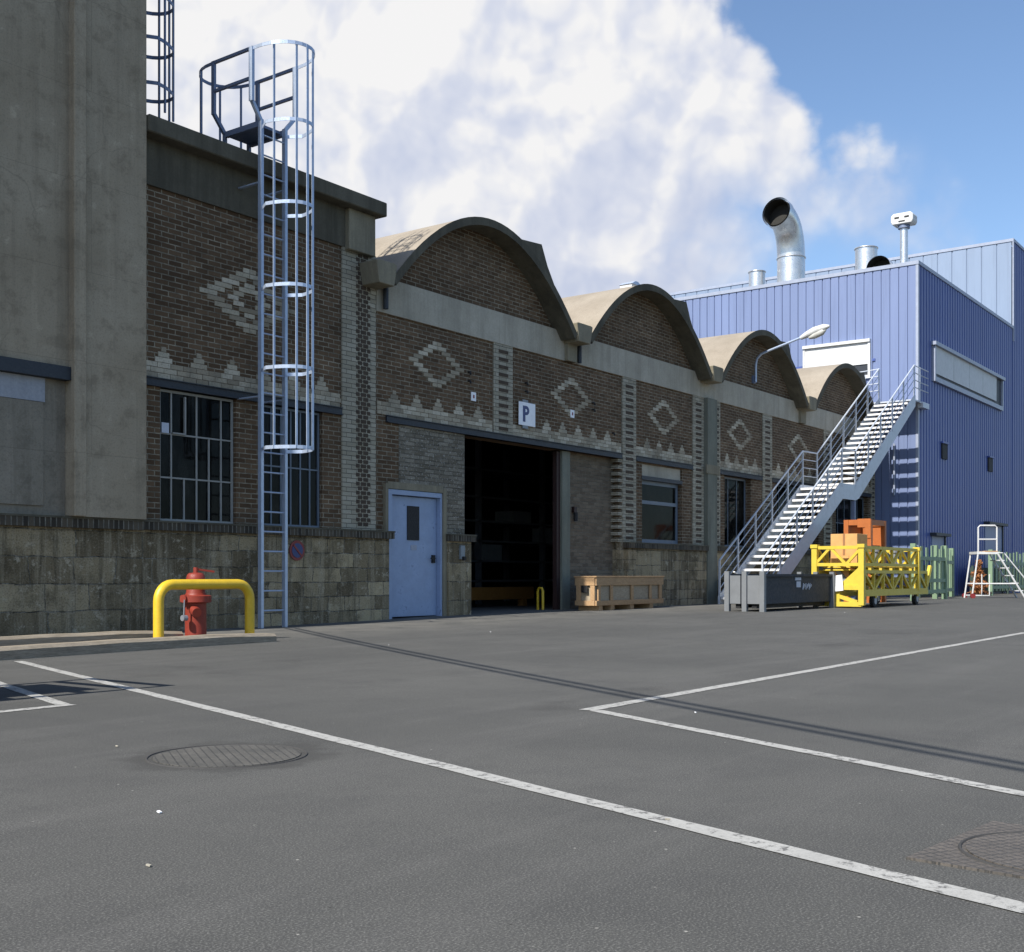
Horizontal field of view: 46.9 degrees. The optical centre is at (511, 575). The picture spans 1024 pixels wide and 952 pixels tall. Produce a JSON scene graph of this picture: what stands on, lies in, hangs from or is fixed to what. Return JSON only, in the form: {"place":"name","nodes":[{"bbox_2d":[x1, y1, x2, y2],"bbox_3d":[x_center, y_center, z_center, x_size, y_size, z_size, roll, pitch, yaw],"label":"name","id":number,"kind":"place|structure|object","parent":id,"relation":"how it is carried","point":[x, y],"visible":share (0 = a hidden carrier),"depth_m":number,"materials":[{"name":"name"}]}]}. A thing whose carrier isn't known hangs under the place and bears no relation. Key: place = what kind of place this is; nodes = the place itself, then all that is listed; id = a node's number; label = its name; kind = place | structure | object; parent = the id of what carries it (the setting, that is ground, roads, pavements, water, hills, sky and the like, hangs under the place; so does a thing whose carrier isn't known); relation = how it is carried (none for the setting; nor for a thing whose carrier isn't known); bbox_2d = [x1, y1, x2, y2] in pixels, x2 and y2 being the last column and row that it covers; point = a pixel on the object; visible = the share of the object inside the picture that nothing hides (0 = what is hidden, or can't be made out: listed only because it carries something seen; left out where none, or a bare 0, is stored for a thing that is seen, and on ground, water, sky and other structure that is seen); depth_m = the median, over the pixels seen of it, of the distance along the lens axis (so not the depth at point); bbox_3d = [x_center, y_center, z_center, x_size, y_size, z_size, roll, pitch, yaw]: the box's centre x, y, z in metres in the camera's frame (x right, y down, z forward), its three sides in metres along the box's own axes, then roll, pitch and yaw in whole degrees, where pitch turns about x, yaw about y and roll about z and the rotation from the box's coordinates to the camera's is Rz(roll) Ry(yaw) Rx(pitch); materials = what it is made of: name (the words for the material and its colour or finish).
{"place":"outdoors","nodes":[
{"label":"outdoors","id":0,"kind":"place"},
{"bbox_2d":[471,544,501,559],"bbox_3d":[-0.708,-0.600,30.194,0.600,0.400,0.700,0,0,36],"label":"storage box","id":1,"kind":"object","parent":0,"point":[491,552],"visible":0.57,"depth_m":29.96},
{"bbox_2d":[0,592,1023,951],"bbox_3d":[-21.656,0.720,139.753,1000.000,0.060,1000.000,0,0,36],"label":"ground","id":2,"kind":"structure","parent":0,"point":[328,846],"depth_m":4.22,"materials":[{"name":"grey asphalt"}]},
{"bbox_2d":[0,681,68,704],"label":"road marking","id":3,"kind":"object","parent":2,"relation":"on","point":[32,694],"visible":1,"depth_m":7.43,"materials":[{"name":"paint"}]},
{"bbox_2d":[0,704,73,712],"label":"road marking","id":4,"kind":"object","parent":2,"relation":"on","point":[35,708],"visible":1,"depth_m":6.65,"materials":[{"name":"paint"}]},
{"bbox_2d":[0,0,145,635],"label":"concrete tower","id":5,"kind":"structure","parent":2,"relation":"on","point":[72,297],"depth_m":14.78,"materials":[{"name":"grey concrete"}]},
{"bbox_2d":[146,0,173,121],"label":"caged ladder","id":6,"kind":"object","parent":5,"relation":"attached to","point":[164,57],"visible":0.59,"depth_m":16.47,"materials":[{"name":"grey metal"}]},
{"bbox_2d":[0,631,182,645],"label":"kerb beam","id":7,"kind":"structure","parent":2,"relation":"on","point":[42,639],"depth_m":12.55,"materials":[{"name":"grey concrete"}]},
{"bbox_2d":[0,633,276,659],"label":"kerb beam","id":8,"kind":"structure","parent":2,"relation":"on","point":[14,652],"depth_m":11.69,"materials":[{"name":"concrete"}]},
{"bbox_2d":[145,744,307,768],"bbox_3d":[-1.184,0.758,4.918,0.660,0.024,0.660,0,0,36],"label":"manhole cover","id":9,"kind":"object","parent":2,"relation":"on","point":[220,756],"visible":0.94,"depth_m":4.88,"materials":[{"name":"metal"}]},
{"bbox_2d":[199,40,314,627],"bbox_3d":[-3.756,-3.388,17.320,2.150,8.275,0.888,0,0,36],"label":"caged ladder","id":10,"kind":"object","parent":2,"relation":"on","point":[258,133],"visible":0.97,"depth_m":16.92,"materials":[{"name":"metal"}]},
{"bbox_2d":[395,440,552,603],"bbox_3d":[-1.325,-1.350,29.790,1.320,4.200,11.320,0,0,36],"label":"shelving rack","id":11,"kind":"object","parent":2,"relation":"on","point":[479,472],"visible":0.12,"depth_m":31.29,"materials":[{"name":"metal"}]},
{"bbox_2d":[471,587,533,605],"bbox_3d":[-0.926,0.500,25.831,0.200,0.500,4.600,0,0,36],"label":"barrier","id":12,"kind":"object","parent":2,"relation":"on","point":[522,595],"visible":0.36,"depth_m":26.66,"materials":[{"name":"orange paint"}]},
{"bbox_2d":[141,114,885,630],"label":"brick factory","id":13,"kind":"structure","parent":2,"relation":"on","point":[675,446],"depth_m":20.59,"materials":[{"name":"brick"}]},
{"bbox_2d":[160,389,232,523],"bbox_3d":[-4.465,-1.663,16.692,0.080,1.815,1.310,0,0,36],"label":"window","id":14,"kind":"structure","parent":13,"relation":"in","point":[196,431],"depth_m":16.69,"materials":[{"name":"glass"}]},
{"bbox_2d":[264,405,318,527],"bbox_3d":[-3.417,-1.663,18.150,0.050,1.815,1.200,0,0,36],"label":"window","id":15,"kind":"structure","parent":13,"relation":"in","point":[303,468],"depth_m":18.21,"materials":[{"name":"black glass"}]},
{"bbox_2d":[289,540,304,560],"bbox_3d":[-3.279,-0.390,18.011,0.025,0.310,0.310,0,0,36],"label":"no parking sign","id":16,"kind":"object","parent":13,"relation":"attached to","point":[296,550],"visible":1,"depth_m":18.00,"materials":[{"name":"blue metal"}]},
{"bbox_2d":[383,481,446,618],"bbox_3d":[-1.707,-0.420,20.411,0.180,2.340,1.610,0,0,36],"label":"door","id":17,"kind":"structure","parent":13,"relation":"in","point":[418,550],"depth_m":20.50,"materials":[{"name":"blue paint"}]},
{"bbox_2d":[459,545,465,559],"bbox_3d":[-0.879,-0.415,21.237,0.100,0.270,0.120,0,0,36],"label":"intercom box","id":18,"kind":"object","parent":13,"relation":"attached to","point":[462,552],"visible":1,"depth_m":21.21,"materials":[{"name":"grey metal"}]},
{"bbox_2d":[471,392,475,400],"bbox_3d":[-0.707,-3.300,21.693,0.016,0.160,0.140,0,0,36],"label":"wall plaque","id":19,"kind":"object","parent":13,"relation":"attached to","point":[473,396],"depth_m":21.68,"materials":[{"name":"white metal"}]},
{"bbox_2d":[519,399,534,428],"bbox_3d":[0.294,-3.150,23.011,0.029,0.560,0.550,0,0,36],"label":"parking sign","id":20,"kind":"object","parent":13,"relation":"attached to","point":[526,414],"visible":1,"depth_m":22.99,"materials":[{"name":"white metal"}]},
{"bbox_2d":[570,410,573,417],"bbox_3d":[1.248,-3.350,24.364,0.016,0.160,0.140,0,0,36],"label":"wall plaque","id":21,"kind":"object","parent":13,"relation":"attached to","point":[571,413],"depth_m":24.35,"materials":[{"name":"white metal"}]},
{"bbox_2d":[572,507,577,520],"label":"alarm call point","id":22,"kind":"structure","parent":13,"relation":"attached to","point":[574,510],"depth_m":24.65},
{"bbox_2d":[619,281,639,287],"bbox_3d":[2.704,-6.520,26.905,0.350,0.340,0.460,0,0,36],"label":"roof vent","id":23,"kind":"object","parent":13,"relation":"on","point":[629,284],"visible":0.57,"depth_m":26.75,"materials":[{"name":"white metal"}]},
{"bbox_2d":[642,480,677,543],"bbox_3d":[3.408,-1.473,27.554,0.080,1.435,1.860,0,0,36],"label":"window","id":24,"kind":"structure","parent":13,"relation":"in","point":[659,500],"depth_m":27.62,"materials":[{"name":"black glass"}]},
{"bbox_2d":[725,477,744,546],"bbox_3d":[5.747,-1.663,30.861,0.050,1.815,1.560,0,0,36],"label":"window","id":25,"kind":"structure","parent":13,"relation":"in","point":[734,487],"depth_m":30.99,"materials":[{"name":"black glass"}]},
{"bbox_2d":[752,324,829,383],"bbox_3d":[7.290,-5.819,30.909,2.144,1.338,0.210,0,0,36],"label":"wall lamp","id":26,"kind":"object","parent":13,"relation":"attached to","point":[815,332],"visible":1,"depth_m":30.58,"materials":[{"name":"metal"}]},
{"bbox_2d":[777,485,812,549],"bbox_3d":[8.094,-1.663,34.069,0.050,1.815,3.010,0,0,36],"label":"window","id":27,"kind":"structure","parent":13,"relation":"in","point":[783,488],"depth_m":33.96,"materials":[{"name":"black glass"}]},
{"bbox_2d":[836,497,862,533],"bbox_3d":[10.678,-1.663,37.600,0.050,1.815,2.860,0,0,36],"label":"window","id":28,"kind":"structure","parent":13,"relation":"in","point":[843,510],"depth_m":37.49,"materials":[{"name":"black glass"}]},
{"bbox_2d":[14,661,1023,912],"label":"road marking","id":29,"kind":"object","parent":2,"relation":"on","point":[884,873],"visible":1,"depth_m":3.60,"materials":[{"name":"paint"}]},
{"bbox_2d":[536,587,543,609],"bbox_3d":[0.580,0.488,24.147,0.197,0.524,0.056,0,0,44],"label":"hoop guard","id":30,"kind":"object","parent":2,"relation":"on","point":[537,597],"visible":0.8,"depth_m":24.17,"materials":[{"name":"yellow paint"}]},
{"bbox_2d":[574,576,664,610],"bbox_3d":[2.281,0.355,24.659,0.520,0.710,3.065,0,0,33],"label":"wooden crate","id":31,"kind":"object","parent":2,"relation":"on","point":[597,593],"visible":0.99,"depth_m":24.04,"materials":[{"name":"brown wood"}]},
{"bbox_2d":[724,571,834,611],"bbox_3d":[5.586,0.305,24.350,0.840,0.790,3.700,0,0,36],"label":"steel skip","id":32,"kind":"object","parent":2,"relation":"on","point":[762,591],"visible":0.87,"depth_m":23.32,"materials":[{"name":"metal"}]},
{"bbox_2d":[579,632,1023,710],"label":"road marking","id":33,"kind":"object","parent":2,"relation":"on","point":[699,689],"visible":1,"depth_m":8.51,"materials":[{"name":"paint"}]},
{"bbox_2d":[594,710,1023,795],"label":"road marking","id":34,"kind":"object","parent":2,"relation":"on","point":[945,778],"visible":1,"depth_m":4.85,"materials":[{"name":"paint"}]},
{"bbox_2d":[718,365,928,603],"bbox_3d":[9.028,-2.985,33.962,1.976,7.470,13.020,0,0,36],"label":"outside stair","id":35,"kind":"object","parent":2,"relation":"on","point":[834,495],"visible":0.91,"depth_m":32.65,"materials":[{"name":"metal"}]},
{"bbox_2d":[669,238,1023,596],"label":"blue clad hall","id":36,"kind":"structure","parent":2,"relation":"on","point":[949,472],"depth_m":41.41,"materials":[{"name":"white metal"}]},
{"bbox_2d":[748,270,765,285],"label":"vent stub","id":37,"kind":"object","parent":36,"relation":"on","point":[756,277],"visible":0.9,"depth_m":43.84,"materials":[{"name":"metal"}]},
{"bbox_2d":[762,197,805,281],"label":"exhaust duct","id":38,"kind":"object","parent":36,"relation":"on","point":[780,216],"visible":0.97,"depth_m":42.82,"materials":[{"name":"metal"}]},
{"bbox_2d":[802,338,870,377],"bbox_3d":[10.974,-7.250,39.936,2.350,1.300,0.160,0,0,36],"label":"window","id":39,"kind":"structure","parent":36,"relation":"in","point":[857,353],"depth_m":39.81,"materials":[{"name":"white paint"}]},
{"bbox_2d":[854,245,877,269],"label":"vent stub","id":40,"kind":"object","parent":36,"relation":"on","point":[865,255],"visible":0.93,"depth_m":41.33,"materials":[{"name":"metal"}]},
{"bbox_2d":[866,256,892,267],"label":"elbow duct","id":41,"kind":"object","parent":36,"relation":"on","point":[875,261],"visible":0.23,"depth_m":40.92,"materials":[{"name":"metal"}]},
{"bbox_2d":[891,211,916,262],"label":"flue pipe","id":42,"kind":"object","parent":36,"relation":"on","point":[903,222],"visible":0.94,"depth_m":40.74,"materials":[{"name":"metal"}]},
{"bbox_2d":[930,532,950,596],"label":"door","id":43,"kind":"structure","parent":36,"relation":"in","point":[939,539],"depth_m":40.02,"materials":[{"name":"blue metal"}]},
{"bbox_2d":[931,341,1005,410],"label":"window","id":44,"kind":"structure","parent":36,"relation":"in","point":[951,369],"depth_m":42.61,"materials":[{"name":"white glass"}]},
{"bbox_2d":[984,521,1007,593],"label":"door","id":45,"kind":"structure","parent":36,"relation":"in","point":[989,531],"depth_m":45.77,"materials":[{"name":"blue metal"}]},
{"bbox_2d":[844,518,885,602],"bbox_3d":[9.225,-0.385,30.813,0.720,2.170,1.190,0,0,36],"label":"orange frame","id":46,"kind":"object","parent":2,"relation":"on","point":[874,530],"visible":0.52,"depth_m":30.72,"materials":[{"name":"paint"}]},
{"bbox_2d":[810,544,931,606],"bbox_3d":[8.489,0.002,27.563,1.210,1.384,4.874,0,0,36],"label":"lattice trolley","id":47,"kind":"object","parent":2,"relation":"on","point":[858,581],"visible":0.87,"depth_m":26.17,"materials":[{"name":"yellow metal"}]},
{"bbox_2d":[835,575,842,590],"bbox_3d":[7.032,0.160,25.597,0.338,0.375,0.026,0,0,36],"label":"paper sheet","id":48,"kind":"object","parent":47,"relation":"attached to","point":[838,583],"visible":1,"depth_m":25.56,"materials":[{"name":"white paper"}]},
{"bbox_2d":[831,534,866,577],"bbox_3d":[7.478,-0.317,26.224,0.600,1.234,0.760,0,0,36],"label":"cardboard box","id":49,"kind":"object","parent":47,"relation":"in","point":[846,540],"visible":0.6,"depth_m":25.98,"materials":[{"name":"brown cardboard"}]},
{"bbox_2d":[910,543,947,600],"bbox_3d":[12.082,-0.095,34.125,0.140,1.630,3.090,0,0,36],"label":"picket stillage","id":50,"kind":"object","parent":2,"relation":"on","point":[943,580],"visible":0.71,"depth_m":34.64,"materials":[{"name":"green paint"}]},
{"bbox_2d":[932,545,953,598],"bbox_3d":[13.776,-0.105,37.626,0.161,1.650,4.419,0,0,27],"label":"picket stillage","id":51,"kind":"object","parent":2,"relation":"on","point":[950,572],"visible":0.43,"depth_m":38.77,"materials":[{"name":"green paint"}]},
{"bbox_2d":[906,821,1023,878],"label":"square manhole","id":52,"kind":"object","parent":2,"relation":"on","point":[995,847],"visible":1,"depth_m":3.17,"materials":[{"name":"metal"}]},
{"bbox_2d":[967,559,991,594],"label":"dried conifer","id":53,"kind":"object","parent":2,"relation":"on","point":[977,587],"visible":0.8,"depth_m":41.05,"materials":[{"name":"brown plant"}]},
{"bbox_2d":[962,525,1023,597],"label":"platform ladder","id":54,"kind":"object","parent":2,"relation":"on","point":[972,595],"visible":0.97,"depth_m":36.68,"materials":[{"name":"white metal"}]},
{"bbox_2d":[970,566,1023,593],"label":"cage","id":55,"kind":"object","parent":2,"relation":"on","point":[972,569],"visible":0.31,"depth_m":44.23,"materials":[{"name":"metal"}]},
{"bbox_2d":[988,549,1023,595],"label":"picket stillage","id":56,"kind":"object","parent":2,"relation":"on","point":[1003,587],"visible":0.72,"depth_m":42.94,"materials":[{"name":"green paint"}]},
{"bbox_2d":[495,511,530,522],"bbox_3d":[0.031,-1.550,31.203,0.600,0.300,0.800,0,0,36],"label":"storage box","id":57,"kind":"object","parent":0,"point":[516,516],"visible":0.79,"depth_m":30.92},
{"bbox_2d":[532,528,552,542],"bbox_3d":[0.975,-1.100,32.494,0.600,0.400,0.600,0,0,36],"label":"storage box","id":58,"kind":"object","parent":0,"point":[548,535],"visible":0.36,"depth_m":32.17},
{"bbox_2d":[146,0,1023,297],"label":"sky","id":59,"kind":"structure","parent":0,"point":[641,141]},
{"bbox_2d":[919,565,948,597],"bbox_3d":[13.803,0.130,38.535,0.130,1.160,3.380,0,0,36],"label":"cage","id":60,"kind":"object","parent":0,"point":[939,594],"visible":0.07,"depth_m":37.95,"materials":[{"name":"green metal"}]},
{"label":"island paving","id":61,"kind":"structure","parent":0,"visible":0},
{"bbox_2d":[180,567,214,635],"bbox_3d":[-3.671,0.325,13.645,0.390,0.850,0.448,0,0,36],"label":"fire hydrant","id":62,"kind":"object","parent":61,"relation":"on","point":[195,602],"visible":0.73,"depth_m":13.55,"materials":[{"name":"red metal"}]},
{"bbox_2d":[153,579,254,636],"bbox_3d":[-3.498,0.394,13.476,0.200,0.713,1.500,0,0,36],"label":"pipe guard","id":63,"kind":"object","parent":61,"relation":"on","point":[166,586],"visible":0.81,"depth_m":13.34,"materials":[{"name":"yellow paint"}]}
]}

